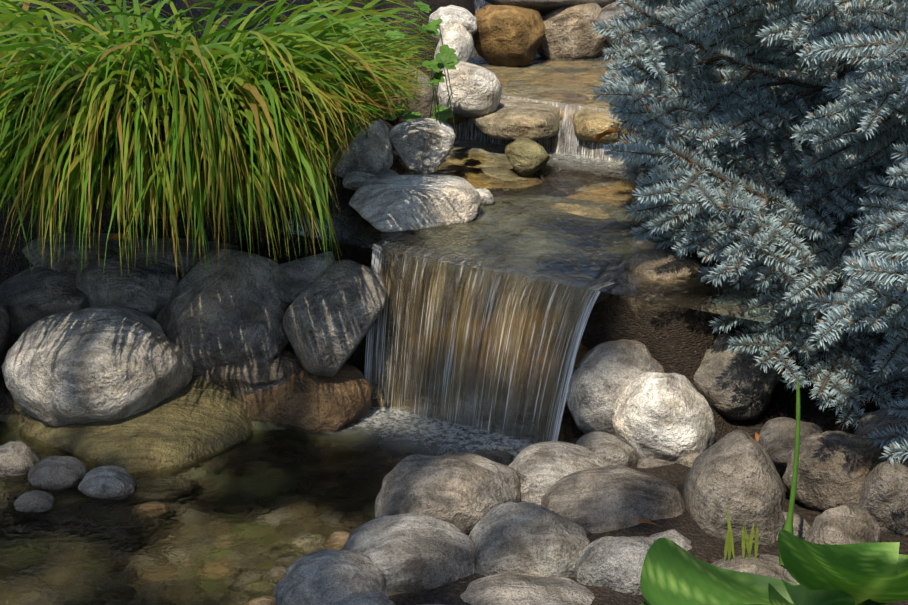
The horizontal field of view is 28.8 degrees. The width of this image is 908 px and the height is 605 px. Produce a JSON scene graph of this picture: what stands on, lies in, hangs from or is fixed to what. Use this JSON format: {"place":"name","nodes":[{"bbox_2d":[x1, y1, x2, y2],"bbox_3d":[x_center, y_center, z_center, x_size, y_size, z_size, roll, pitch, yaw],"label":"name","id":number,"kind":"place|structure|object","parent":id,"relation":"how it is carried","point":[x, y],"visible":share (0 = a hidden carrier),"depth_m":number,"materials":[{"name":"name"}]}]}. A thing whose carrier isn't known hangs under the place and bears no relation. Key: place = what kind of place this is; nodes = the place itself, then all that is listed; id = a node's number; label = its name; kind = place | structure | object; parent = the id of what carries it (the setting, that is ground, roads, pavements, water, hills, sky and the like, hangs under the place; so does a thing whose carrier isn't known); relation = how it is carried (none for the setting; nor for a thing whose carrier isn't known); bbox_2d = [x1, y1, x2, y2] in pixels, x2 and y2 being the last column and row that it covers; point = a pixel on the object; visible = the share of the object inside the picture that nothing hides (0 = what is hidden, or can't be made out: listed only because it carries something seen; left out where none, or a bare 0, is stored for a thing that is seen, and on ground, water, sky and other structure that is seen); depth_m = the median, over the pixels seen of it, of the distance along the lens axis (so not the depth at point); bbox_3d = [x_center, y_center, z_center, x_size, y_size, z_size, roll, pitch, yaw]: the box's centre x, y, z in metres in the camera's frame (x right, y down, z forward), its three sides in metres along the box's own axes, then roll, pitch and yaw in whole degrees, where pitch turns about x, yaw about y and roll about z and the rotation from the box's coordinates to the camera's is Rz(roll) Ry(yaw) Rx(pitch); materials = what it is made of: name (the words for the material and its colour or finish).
{"place":"outdoors","nodes":[
{"label":"outdoors","id":0,"kind":"place"},
{"bbox_2d":[0,0,907,604],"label":"terrain","id":1,"kind":"structure","parent":0,"point":[678,342],"depth_m":3.59,"materials":[{"name":"soil"}]},
{"bbox_2d":[0,302,11,373],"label":"rock","id":2,"kind":"object","parent":1,"relation":"on","point":[5,330],"visible":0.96,"depth_m":3.68,"materials":[{"name":"stone"}]},
{"bbox_2d":[0,266,88,335],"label":"rock","id":3,"kind":"object","parent":1,"relation":"on","point":[27,299],"visible":0.58,"depth_m":3.75,"materials":[{"name":"stone"}]},
{"bbox_2d":[22,231,141,272],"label":"rock","id":4,"kind":"object","parent":3,"relation":"on","point":[67,263],"visible":0.4,"depth_m":3.86,"materials":[{"name":"stone"}]},
{"bbox_2d":[115,238,239,278],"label":"rock","id":5,"kind":"object","parent":4,"relation":"on","point":[186,264],"visible":0.31,"depth_m":3.82,"materials":[{"name":"stone"}]},
{"bbox_2d":[13,0,170,42],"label":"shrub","id":6,"kind":"object","parent":1,"relation":"on","point":[76,9],"visible":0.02,"depth_m":4.44,"materials":[{"name":"green plant"}]},
{"bbox_2d":[1,304,192,426],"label":"rock","id":7,"kind":"object","parent":1,"relation":"on","point":[112,362],"visible":0.96,"depth_m":3.51,"materials":[{"name":"stone"}]},
{"bbox_2d":[76,258,180,318],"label":"rock","id":8,"kind":"object","parent":7,"relation":"on","point":[144,287],"visible":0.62,"depth_m":3.70,"materials":[{"name":"stone"}]},
{"bbox_2d":[13,376,252,472],"bbox_3d":[-0.675,0.279,3.640,0.567,0.221,0.512,0,20,1],"label":"rock","id":9,"kind":"object","parent":1,"relation":"on","point":[196,417],"visible":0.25,"depth_m":3.52,"materials":[{"name":"stone"}]},
{"bbox_2d":[155,249,289,375],"bbox_3d":[-0.487,0.026,3.687,0.291,0.286,0.185,0,20,1],"label":"rock","id":10,"kind":"object","parent":9,"relation":"on","point":[232,313],"visible":0.81,"depth_m":3.62,"materials":[{"name":"stone"}]},
{"bbox_2d":[0,0,446,281],"bbox_3d":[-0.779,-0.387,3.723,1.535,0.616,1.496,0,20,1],"label":"hakone grass","id":11,"kind":"object","parent":1,"relation":"on","point":[270,114],"depth_m":3.32,"materials":[{"name":"green plant"}]},
{"bbox_2d":[249,596,275,604],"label":"pebble","id":12,"kind":"object","parent":1,"relation":"on","point":[265,600],"visible":0.71,"depth_m":2.94,"materials":[{"name":"stone"}]},
{"bbox_2d":[267,566,286,575],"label":"pebble","id":13,"kind":"object","parent":1,"relation":"on","point":[277,570],"visible":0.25,"depth_m":3.04,"materials":[{"name":"stone"}]},
{"bbox_2d":[0,407,557,604],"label":"water pool","id":14,"kind":"structure","parent":1,"relation":"in","point":[233,524],"depth_m":3.24,"materials":[{"name":"liquid"}]},
{"bbox_2d":[14,490,54,511],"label":"rock","id":15,"kind":"object","parent":14,"relation":"on","point":[36,501],"visible":0.71,"depth_m":3.26,"materials":[{"name":"stone"}]},
{"bbox_2d":[28,456,87,488],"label":"rock","id":16,"kind":"object","parent":14,"relation":"in","point":[56,472],"visible":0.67,"depth_m":3.36,"materials":[{"name":"stone"}]},
{"bbox_2d":[78,465,135,497],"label":"rock","id":17,"kind":"object","parent":14,"relation":"in","point":[109,481],"visible":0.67,"depth_m":3.32,"materials":[{"name":"stone"}]},
{"bbox_2d":[139,501,163,510],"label":"rock","id":18,"kind":"object","parent":14,"relation":"in","point":[152,505],"visible":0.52,"depth_m":3.27,"materials":[{"name":"stone"}]},
{"bbox_2d":[342,171,375,190],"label":"rock","id":19,"kind":"object","parent":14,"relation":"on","point":[354,180],"visible":0.69,"depth_m":3.91,"materials":[{"name":"stone"}]},
{"bbox_2d":[329,114,392,177],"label":"rock","id":20,"kind":"object","parent":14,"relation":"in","point":[372,153],"visible":0.44,"depth_m":3.94,"materials":[{"name":"stone"}]},
{"bbox_2d":[389,118,454,173],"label":"rock","id":21,"kind":"object","parent":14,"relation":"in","point":[422,145],"visible":1,"depth_m":4.00,"materials":[{"name":"stone"}]},
{"bbox_2d":[476,188,493,204],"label":"rock","id":22,"kind":"object","parent":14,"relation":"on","point":[486,195],"visible":0.5,"depth_m":3.90,"materials":[{"name":"stone"}]},
{"bbox_2d":[505,138,549,175],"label":"rock","id":23,"kind":"object","parent":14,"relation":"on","point":[525,156],"visible":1,"depth_m":4.10,"materials":[{"name":"stone"}]},
{"bbox_2d":[271,251,335,304],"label":"rock","id":24,"kind":"object","parent":1,"relation":"on","point":[294,280],"visible":0.4,"depth_m":3.63,"materials":[{"name":"stone"}]},
{"bbox_2d":[240,364,373,432],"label":"rock","id":25,"kind":"object","parent":1,"relation":"on","point":[304,400],"visible":0.71,"depth_m":3.61,"materials":[{"name":"stone"}]},
{"bbox_2d":[201,350,303,395],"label":"rock","id":26,"kind":"object","parent":25,"relation":"on","point":[282,367],"visible":0.52,"depth_m":3.63,"materials":[{"name":"stone"}]},
{"bbox_2d":[283,260,386,376],"bbox_3d":[-0.246,0.038,3.622,0.217,0.236,0.133,0,20,1],"label":"rock","id":27,"kind":"object","parent":25,"relation":"on","point":[328,324],"visible":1,"depth_m":3.58,"materials":[{"name":"stone"}]},
{"bbox_2d":[274,549,388,604],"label":"rock","id":28,"kind":"object","parent":1,"relation":"on","point":[327,577],"visible":0.94,"depth_m":2.85,"materials":[{"name":"stone"}]},
{"bbox_2d":[328,530,348,546],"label":"pebble","id":29,"kind":"object","parent":1,"relation":"on","point":[338,538],"visible":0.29,"depth_m":3.14,"materials":[{"name":"stone"}]},
{"bbox_2d":[336,590,394,604],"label":"rock","id":30,"kind":"object","parent":1,"relation":"on","point":[374,597],"visible":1,"depth_m":2.80,"materials":[{"name":"stone"}]},
{"bbox_2d":[325,1,459,172],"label":"lobed leaves","id":31,"kind":"object","parent":1,"relation":"on","point":[449,58],"visible":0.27,"depth_m":3.97,"materials":[{"name":"green plant"}]},
{"bbox_2d":[341,513,475,595],"bbox_3d":[-0.066,0.436,2.966,0.250,0.148,0.192,0,20,1],"label":"rock","id":32,"kind":"object","parent":1,"relation":"on","point":[411,553],"visible":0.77,"depth_m":2.90,"materials":[{"name":"stone"}]},
{"bbox_2d":[380,63,438,124],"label":"rock","id":33,"kind":"object","parent":1,"relation":"on","point":[423,107],"visible":0.23,"depth_m":4.32,"materials":[{"name":"stone"}]},
{"bbox_2d":[349,174,480,231],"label":"rock","id":34,"kind":"object","parent":1,"relation":"on","point":[387,203],"visible":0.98,"depth_m":3.77,"materials":[{"name":"stone"}]},
{"bbox_2d":[376,169,398,175],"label":"rock","id":35,"kind":"object","parent":34,"relation":"on","point":[387,172],"visible":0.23,"depth_m":3.93,"materials":[{"name":"stone"}]},
{"bbox_2d":[108,128,758,524],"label":"dead leaves","id":36,"kind":"object","parent":1,"relation":"on","point":[120,236],"visible":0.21,"depth_m":3.86,"materials":[{"name":"plant"}]},
{"bbox_2d":[374,452,520,535],"bbox_3d":[-0.012,0.354,3.161,0.262,0.172,0.216,0,20,1],"label":"rock","id":37,"kind":"object","parent":1,"relation":"on","point":[465,493],"visible":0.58,"depth_m":3.09,"materials":[{"name":"stone"}]},
{"bbox_2d":[429,5,477,42],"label":"rock","id":38,"kind":"object","parent":1,"relation":"on","point":[466,18],"visible":0.62,"depth_m":4.60,"materials":[{"name":"stone"}]},
{"bbox_2d":[438,95,469,125],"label":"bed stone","id":39,"kind":"object","parent":1,"relation":"on","point":[456,121],"depth_m":4.42,"materials":[{"name":"stone"}]},
{"bbox_2d":[472,450,512,465],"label":"rock","id":40,"kind":"object","parent":1,"relation":"on","point":[503,457],"visible":0.27,"depth_m":3.44,"materials":[{"name":"stone"}]},
{"bbox_2d":[471,98,559,139],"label":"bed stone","id":41,"kind":"object","parent":1,"relation":"on","point":[510,119],"visible":0.6,"depth_m":4.24,"materials":[{"name":"stone"}]},
{"bbox_2d":[439,61,501,117],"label":"rock","id":42,"kind":"object","parent":41,"relation":"on","point":[476,90],"visible":0.81,"depth_m":4.23,"materials":[{"name":"stone"}]},
{"bbox_2d":[460,573,594,604],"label":"rock","id":43,"kind":"object","parent":1,"relation":"on","point":[507,589],"visible":0.98,"depth_m":2.81,"materials":[{"name":"stone"}]},
{"bbox_2d":[469,502,589,577],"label":"rock","id":44,"kind":"object","parent":1,"relation":"on","point":[528,538],"visible":0.67,"depth_m":2.90,"materials":[{"name":"stone"}]},
{"bbox_2d":[428,35,670,108],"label":"stream water","id":45,"kind":"structure","parent":1,"relation":"on","point":[572,82],"depth_m":4.56,"materials":[{"name":"brown liquid"}]},
{"bbox_2d":[434,23,473,68],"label":"rock","id":46,"kind":"object","parent":45,"relation":"on","point":[459,39],"visible":0.58,"depth_m":4.49,"materials":[{"name":"stone"}]},
{"bbox_2d":[473,5,545,66],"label":"rock","id":47,"kind":"object","parent":45,"relation":"on","point":[507,35],"visible":0.88,"depth_m":4.66,"materials":[{"name":"stone"}]},
{"bbox_2d":[537,3,608,59],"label":"rock","id":48,"kind":"object","parent":45,"relation":"on","point":[569,34],"visible":0.67,"depth_m":4.75,"materials":[{"name":"stone"}]},
{"bbox_2d":[485,0,614,15],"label":"rock","id":49,"kind":"object","parent":48,"relation":"on","point":[543,7],"visible":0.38,"depth_m":4.74,"materials":[{"name":"stone"}]},
{"bbox_2d":[596,0,690,49],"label":"rock","id":50,"kind":"object","parent":45,"relation":"on","point":[607,12],"visible":0.21,"depth_m":4.74,"materials":[{"name":"stone"}]},
{"bbox_2d":[509,441,607,505],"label":"rock","id":51,"kind":"object","parent":1,"relation":"on","point":[541,468],"visible":0.38,"depth_m":3.18,"materials":[{"name":"stone"}]},
{"bbox_2d":[436,86,715,171],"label":"water cascade","id":52,"kind":"object","parent":1,"relation":"on","point":[565,140],"visible":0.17,"depth_m":4.30,"materials":[{"name":"liquid"}]},
{"bbox_2d":[563,343,589,413],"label":"fall wall","id":53,"kind":"structure","parent":1,"relation":"on","point":[582,351],"depth_m":3.53,"materials":[{"name":"stone"}]},
{"bbox_2d":[364,249,599,442],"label":"waterfall","id":54,"kind":"object","parent":53,"relation":"on","point":[491,351],"visible":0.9,"depth_m":3.57,"materials":[{"name":"liquid"}]},
{"bbox_2d":[276,152,773,322],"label":"stream water","id":55,"kind":"structure","parent":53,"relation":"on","point":[563,227],"depth_m":3.68,"materials":[{"name":"liquid"}]},
{"bbox_2d":[620,249,703,311],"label":"rock","id":56,"kind":"object","parent":53,"relation":"on","point":[660,263],"visible":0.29,"depth_m":3.47,"materials":[{"name":"stone"}]},
{"bbox_2d":[474,0,703,31],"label":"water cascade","id":57,"kind":"object","parent":1,"relation":"on","point":[479,4],"depth_m":5.21,"materials":[{"name":"liquid"}]},
{"bbox_2d":[572,110,628,143],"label":"rock","id":58,"kind":"object","parent":1,"relation":"on","point":[589,125],"visible":0.6,"depth_m":4.22,"materials":[{"name":"stone"}]},
{"bbox_2d":[594,292,610,303],"bbox_3d":[0.210,-0.108,3.769,0.584,0.090,0.536,0,20,1],"label":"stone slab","id":59,"kind":"object","parent":1,"relation":"on","point":[602,296],"visible":0.02,"depth_m":3.53,"materials":[{"name":"stone"}]},
{"bbox_2d":[576,431,635,466],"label":"rock","id":60,"kind":"object","parent":1,"relation":"on","point":[610,449],"visible":0.46,"depth_m":3.36,"materials":[{"name":"stone"}]},
{"bbox_2d":[541,465,685,533],"bbox_3d":[0.295,0.371,3.131,0.280,0.129,0.208,0,20,1],"label":"rock","id":61,"kind":"object","parent":1,"relation":"on","point":[602,499],"visible":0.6,"depth_m":3.09,"materials":[{"name":"stone"}]},
{"bbox_2d":[574,536,654,594],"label":"rock","id":62,"kind":"object","parent":1,"relation":"on","point":[613,563],"visible":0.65,"depth_m":2.85,"materials":[{"name":"stone"}]},
{"bbox_2d":[566,339,664,434],"bbox_3d":[0.322,0.178,3.466,0.182,0.212,0.172,-10,22,-26],"label":"rock","id":63,"kind":"object","parent":1,"relation":"on","point":[604,375],"visible":0.67,"depth_m":3.41,"materials":[{"name":"stone"}]},
{"bbox_2d":[637,458,674,467],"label":"rock","id":64,"kind":"object","parent":1,"relation":"on","point":[647,462],"visible":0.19,"depth_m":3.34,"materials":[{"name":"stone"}]},
{"bbox_2d":[612,371,715,461],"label":"rock","id":65,"kind":"object","parent":1,"relation":"on","point":[664,416],"visible":0.85,"depth_m":3.32,"materials":[{"name":"stone"}]},
{"bbox_2d":[649,529,691,550],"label":"rock","id":66,"kind":"object","parent":1,"relation":"on","point":[678,538],"visible":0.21,"depth_m":2.98,"materials":[{"name":"stone"}]},
{"bbox_2d":[673,453,700,466],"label":"rock","id":67,"kind":"object","parent":1,"relation":"on","point":[687,460],"visible":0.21,"depth_m":3.32,"materials":[{"name":"stone"}]},
{"bbox_2d":[682,429,785,544],"bbox_3d":[0.495,0.358,3.097,0.185,0.290,0.218,0,20,1],"label":"rock","id":68,"kind":"object","parent":1,"relation":"on","point":[735,472],"visible":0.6,"depth_m":3.00,"materials":[{"name":"stone"}]},
{"bbox_2d":[694,332,783,420],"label":"rock","id":69,"kind":"object","parent":1,"relation":"on","point":[737,385],"visible":0.73,"depth_m":3.45,"materials":[{"name":"stone"}]},
{"bbox_2d":[591,0,907,462],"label":"blue spruce","id":70,"kind":"object","parent":1,"relation":"on","point":[867,255],"depth_m":3.33,"materials":[{"name":"teal plant"}]},
{"bbox_2d":[711,554,800,584],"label":"rock","id":71,"kind":"object","parent":1,"relation":"on","point":[766,565],"visible":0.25,"depth_m":2.84,"materials":[{"name":"stone"}]},
{"bbox_2d":[640,377,907,604],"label":"hosta","id":72,"kind":"object","parent":1,"relation":"on","point":[674,573],"visible":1,"depth_m":2.56,"materials":[{"name":"green plant"}]},
{"bbox_2d":[758,417,822,474],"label":"rock","id":73,"kind":"object","parent":1,"relation":"on","point":[776,440],"visible":0.62,"depth_m":3.25,"materials":[{"name":"stone"}]},
{"bbox_2d":[776,512,810,539],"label":"rock","id":74,"kind":"object","parent":1,"relation":"on","point":[801,526],"visible":0.15,"depth_m":3.04,"materials":[{"name":"stone"}]},
{"bbox_2d":[782,431,887,511],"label":"rock","id":75,"kind":"object","parent":1,"relation":"on","point":[835,468],"visible":0.73,"depth_m":3.12,"materials":[{"name":"stone"}]},
{"bbox_2d":[805,505,880,544],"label":"rock","id":76,"kind":"object","parent":1,"relation":"on","point":[843,524],"visible":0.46,"depth_m":2.97,"materials":[{"name":"stone"}]},
{"bbox_2d":[854,408,907,459],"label":"rock","id":77,"kind":"object","parent":1,"relation":"on","point":[879,420],"visible":0.31,"depth_m":3.19,"materials":[{"name":"stone"}]},
{"bbox_2d":[859,458,907,534],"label":"rock","id":78,"kind":"object","parent":1,"relation":"on","point":[883,502],"visible":0.62,"depth_m":3.04,"materials":[{"name":"stone"}]},
{"bbox_2d":[450,137,652,182],"bbox_3d":[0.247,-0.341,4.230,0.651,0.001,0.135,11,23,29],"label":"cascade foot","id":79,"kind":"object","parent":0,"point":[590,165],"visible":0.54,"depth_m":4.23},
{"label":"pebble","id":80,"kind":"object","parent":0,"visible":0},
{"bbox_2d":[0,441,39,476],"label":"rock","id":81,"kind":"object","parent":80,"relation":"on","point":[19,458],"visible":0.6,"depth_m":3.40,"materials":[{"name":"stone"}]},
{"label":"garden bed stone","id":82,"kind":"object","parent":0,"visible":0},
{"bbox_2d":[632,239,654,245],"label":"rock","id":83,"kind":"object","parent":82,"relation":"on","point":[646,243],"visible":0.06,"depth_m":3.63,"materials":[{"name":"stone"}]}
]}

